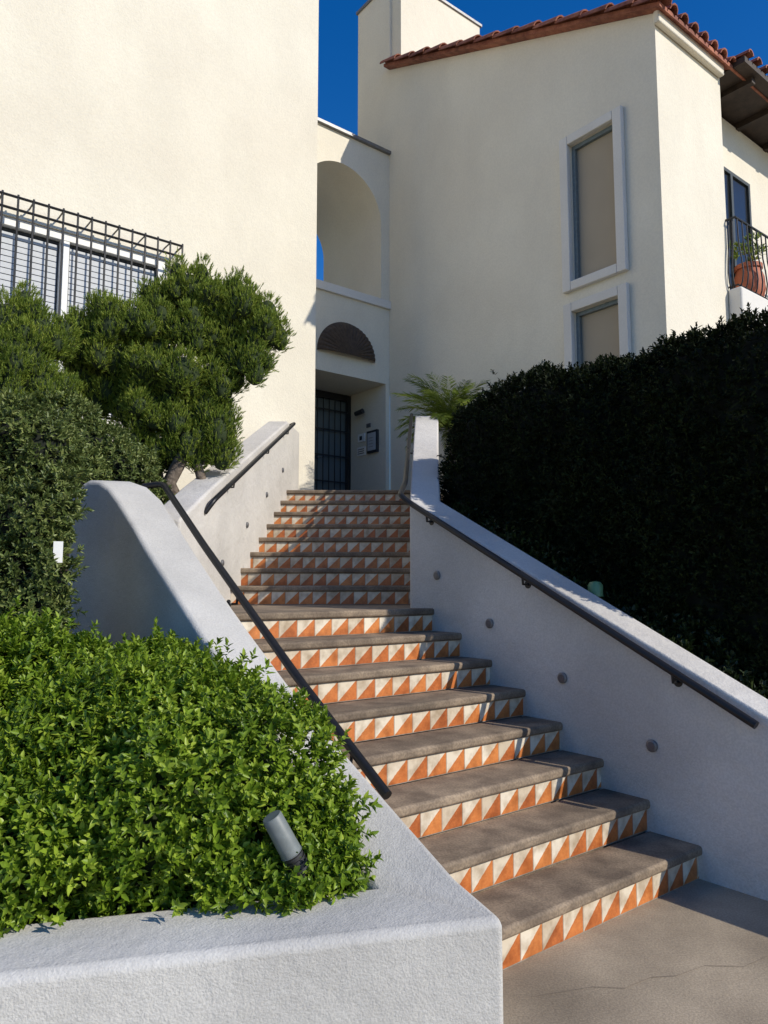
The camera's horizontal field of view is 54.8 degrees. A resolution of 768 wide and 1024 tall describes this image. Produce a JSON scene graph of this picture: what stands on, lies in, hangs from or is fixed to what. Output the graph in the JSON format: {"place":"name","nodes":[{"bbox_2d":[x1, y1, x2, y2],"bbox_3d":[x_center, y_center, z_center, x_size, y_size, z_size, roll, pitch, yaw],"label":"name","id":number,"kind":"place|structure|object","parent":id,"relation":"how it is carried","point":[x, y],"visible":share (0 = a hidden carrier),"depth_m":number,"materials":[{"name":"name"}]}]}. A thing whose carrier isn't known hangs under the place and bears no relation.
{"place":"outdoors","nodes":[
{"label":"outdoors","id":0,"kind":"place"},
{"bbox_2d":[316,0,767,280],"label":"sky","id":1,"kind":"structure","parent":0,"point":[738,26],"materials":[{"name":"blue"}]},
{"bbox_2d":[503,879,767,1023],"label":"ground","id":2,"kind":"structure","parent":0,"point":[695,924],"depth_m":2.97,"materials":[{"name":"concrete"}]},
{"bbox_2d":[0,0,318,489],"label":"apartment building","id":3,"kind":"structure","parent":2,"relation":"on","point":[138,138],"depth_m":9.42,"materials":[{"name":"beige paint"}]},
{"bbox_2d":[0,215,165,426],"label":"window","id":4,"kind":"structure","parent":3,"relation":"in","point":[8,223],"depth_m":8.54,"materials":[{"name":"white glass"}]},
{"bbox_2d":[164,421,298,601],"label":"stair wall","id":5,"kind":"structure","parent":2,"relation":"on","point":[234,522],"depth_m":7.15,"materials":[{"name":"white paint"}]},
{"bbox_2d":[204,422,295,514],"bbox_3d":[-1.295,-0.558,7.739,0.108,1.492,3.348,0,-6,4],"label":"handrail","id":6,"kind":"object","parent":5,"relation":"attached to","point":[221,493],"visible":0.99,"depth_m":6.95,"materials":[{"name":"black metal"}]},
{"bbox_2d":[0,480,502,1023],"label":"planter wall","id":7,"kind":"structure","parent":2,"relation":"on","point":[412,934],"depth_m":2.50,"materials":[{"name":"white paint"}]},
{"bbox_2d":[45,538,295,890],"bbox_3d":[-4.530,0.629,5.801,8.940,2.440,8.130,0,-6,0],"label":"garden bed","id":8,"kind":"object","parent":7,"relation":"in","point":[59,582],"depth_m":5.82,"materials":[{"name":"soil"}]},
{"bbox_2d":[0,279,85,416],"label":"juniper tree","id":9,"kind":"object","parent":8,"relation":"on","point":[36,342],"visible":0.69,"depth_m":5.98,"materials":[{"name":"green plant"}]},
{"bbox_2d":[0,387,97,666],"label":"shrub","id":10,"kind":"object","parent":8,"relation":"on","point":[41,486],"visible":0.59,"depth_m":4.29,"materials":[{"name":"green plant"}]},
{"bbox_2d":[45,541,62,607],"bbox_3d":[-1.877,0.805,4.138,0.124,1.280,0.041,-3,-6,28],"label":"garden sign","id":11,"kind":"object","parent":8,"relation":"on","point":[58,548],"visible":0.41,"depth_m":4.17,"materials":[{"name":"white plastic"}]},
{"bbox_2d":[12,381,175,515],"bbox_3d":[-2.578,-0.398,5.891,1.706,1.289,1.184,0,-6,0],"label":"shrub","id":12,"kind":"object","parent":8,"relation":"on","point":[135,464],"visible":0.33,"depth_m":5.88,"materials":[{"name":"green plant"}]},
{"bbox_2d":[60,247,296,500],"bbox_3d":[-1.907,-1.056,6.712,2.229,2.798,0.906,0,-6,0],"label":"juniper tree","id":13,"kind":"object","parent":8,"relation":"on","point":[230,333],"visible":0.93,"depth_m":6.54,"materials":[{"name":"green plant"}]},
{"bbox_2d":[0,595,382,937],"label":"shrub","id":14,"kind":"object","parent":8,"relation":"on","point":[154,773],"visible":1,"depth_m":2.75,"materials":[{"name":"green plant"}]},
{"bbox_2d":[263,810,308,877],"bbox_3d":[-0.353,1.319,2.660,0.170,0.480,0.084,3,-6,-25],"label":"garden spotlight","id":15,"kind":"object","parent":8,"relation":"on","point":[282,835],"visible":0.83,"depth_m":2.64,"materials":[{"name":"grey plastic"}]},
{"bbox_2d":[142,481,391,799],"bbox_3d":[-0.878,0.529,4.480,0.147,1.738,2.860,5,-7,-39],"label":"handrail","id":16,"kind":"object","parent":7,"relation":"attached to","point":[370,773],"visible":0.88,"depth_m":4.15,"materials":[{"name":"black metal"}]},
{"bbox_2d":[230,490,701,969],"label":"staircase","id":17,"kind":"structure","parent":2,"relation":"on","point":[529,835],"depth_m":4.25,"materials":[{"name":"concrete"}]},
{"bbox_2d":[356,0,767,493],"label":"tiled roof building","id":18,"kind":"structure","parent":2,"relation":"on","point":[556,190],"depth_m":10.02,"materials":[{"name":"beige paint"}]},
{"bbox_2d":[559,105,628,293],"bbox_3d":[2.669,-3.882,9.336,0.210,2.080,0.940,4,-7,-38],"label":"window","id":19,"kind":"structure","parent":18,"relation":"in","point":[598,162],"depth_m":9.37,"materials":[{"name":"white paint"}]},
{"bbox_2d":[563,283,631,371],"bbox_3d":[2.669,-1.772,9.125,0.210,1.840,0.940,4,-7,-38],"label":"window","id":20,"kind":"structure","parent":18,"relation":"in","point":[604,328],"depth_m":9.20,"materials":[{"name":"white paint"}]},
{"bbox_2d":[720,49,767,329],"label":"balcony wing","id":21,"kind":"structure","parent":18,"relation":"attached to","point":[744,111],"depth_m":10.55,"materials":[{"name":"white paint"}]},
{"bbox_2d":[724,167,753,288],"bbox_3d":[4.919,-3.750,10.456,1.100,2.200,0.080,4,-7,-38],"label":"balcony door","id":22,"kind":"structure","parent":21,"relation":"in","point":[737,191],"depth_m":10.60,"materials":[{"name":"blue glass"}]},
{"bbox_2d":[727,230,767,295],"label":"plant pot","id":23,"kind":"object","parent":21,"relation":"on","point":[738,271],"visible":0.65,"depth_m":9.89,"materials":[{"name":"orange ceramic"}]},
{"bbox_2d":[410,416,767,900],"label":"retaining wall","id":24,"kind":"structure","parent":2,"relation":"on","point":[689,764],"depth_m":4.38,"materials":[{"name":"white paint"}]},
{"bbox_2d":[398,413,758,728],"bbox_3d":[0.563,-0.110,6.419,1.143,2.903,5.779,2,-6,-15],"label":"handrail","id":25,"kind":"object","parent":24,"relation":"attached to","point":[678,678],"visible":0.96,"depth_m":4.51,"materials":[{"name":"black metal"}]},
{"bbox_2d":[531,956,766,996],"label":"pavement crack","id":26,"kind":"object","parent":2,"relation":"on","point":[654,976],"visible":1,"depth_m":2.91,"materials":[{"name":"grey concrete"}]},
{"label":"garden slope","id":27,"kind":"structure","parent":0,"visible":0},
{"bbox_2d":[588,581,602,596],"bbox_3d":[1.407,0.665,4.912,0.098,0.412,0.100,0,-6,0],"label":"path light","id":28,"kind":"object","parent":27,"relation":"on","point":[595,588],"visible":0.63,"depth_m":4.89,"materials":[{"name":"teal glass"}]},
{"bbox_2d":[437,302,767,685],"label":"hedge","id":29,"kind":"object","parent":27,"relation":"on","point":[646,475],"visible":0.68,"depth_m":4.94,"materials":[{"name":"green plant"}]},
{"bbox_2d":[448,496,767,698],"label":"ground cover","id":30,"kind":"object","parent":27,"relation":"on","point":[677,631],"visible":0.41,"depth_m":4.70,"materials":[{"name":"green plant"}]},
{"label":"entry terrace","id":31,"kind":"structure","parent":0,"visible":0},
{"bbox_2d":[314,117,390,489],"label":"entrance tower","id":32,"kind":"structure","parent":31,"relation":"on","point":[353,305],"depth_m":12.56,"materials":[{"name":"beige paint"}]},
{"bbox_2d":[314,389,350,489],"bbox_3d":[-1.255,-1.030,12.485,1.699,2.150,0.192,4,-7,-38],"label":"door","id":33,"kind":"structure","parent":32,"relation":"in","point":[332,453],"depth_m":12.85,"materials":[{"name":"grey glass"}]},
{"bbox_2d":[354,409,364,415],"bbox_3d":[-0.397,-1.703,12.714,0.180,0.114,0.172,-5,-7,39],"label":"security camera","id":34,"kind":"object","parent":32,"relation":"attached to","point":[359,412],"visible":1,"depth_m":12.65,"materials":[{"name":"black plastic"}]},
{"bbox_2d":[357,446,365,456],"bbox_3d":[-0.390,-1.044,12.745,0.024,0.150,0.240,4,-7,-38],"label":"notice","id":35,"kind":"object","parent":32,"relation":"attached to","point":[361,451],"visible":1,"depth_m":12.72,"materials":[{"name":"white paper"}]},
{"bbox_2d":[358,433,364,442],"bbox_3d":[-0.390,-1.278,12.768,0.024,0.140,0.200,4,-7,-38],"label":"notice","id":36,"kind":"object","parent":32,"relation":"attached to","point":[361,437],"visible":1,"depth_m":12.75,"materials":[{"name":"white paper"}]},
{"bbox_2d":[367,429,378,453],"bbox_3d":[-0.193,-1.186,12.480,0.060,0.380,0.280,4,-7,-38],"label":"intercom directory","id":37,"kind":"object","parent":32,"relation":"attached to","point":[372,441],"visible":1,"depth_m":12.43,"materials":[{"name":"black plastic"}]},
{"bbox_2d":[391,371,489,487],"bbox_3d":[0.961,-0.970,9.885,1.776,1.757,1.858,0,-6,0],"label":"palm","id":38,"kind":"object","parent":31,"relation":"on","point":[441,412],"visible":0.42,"depth_m":9.71,"materials":[{"name":"green plant"}]}
]}

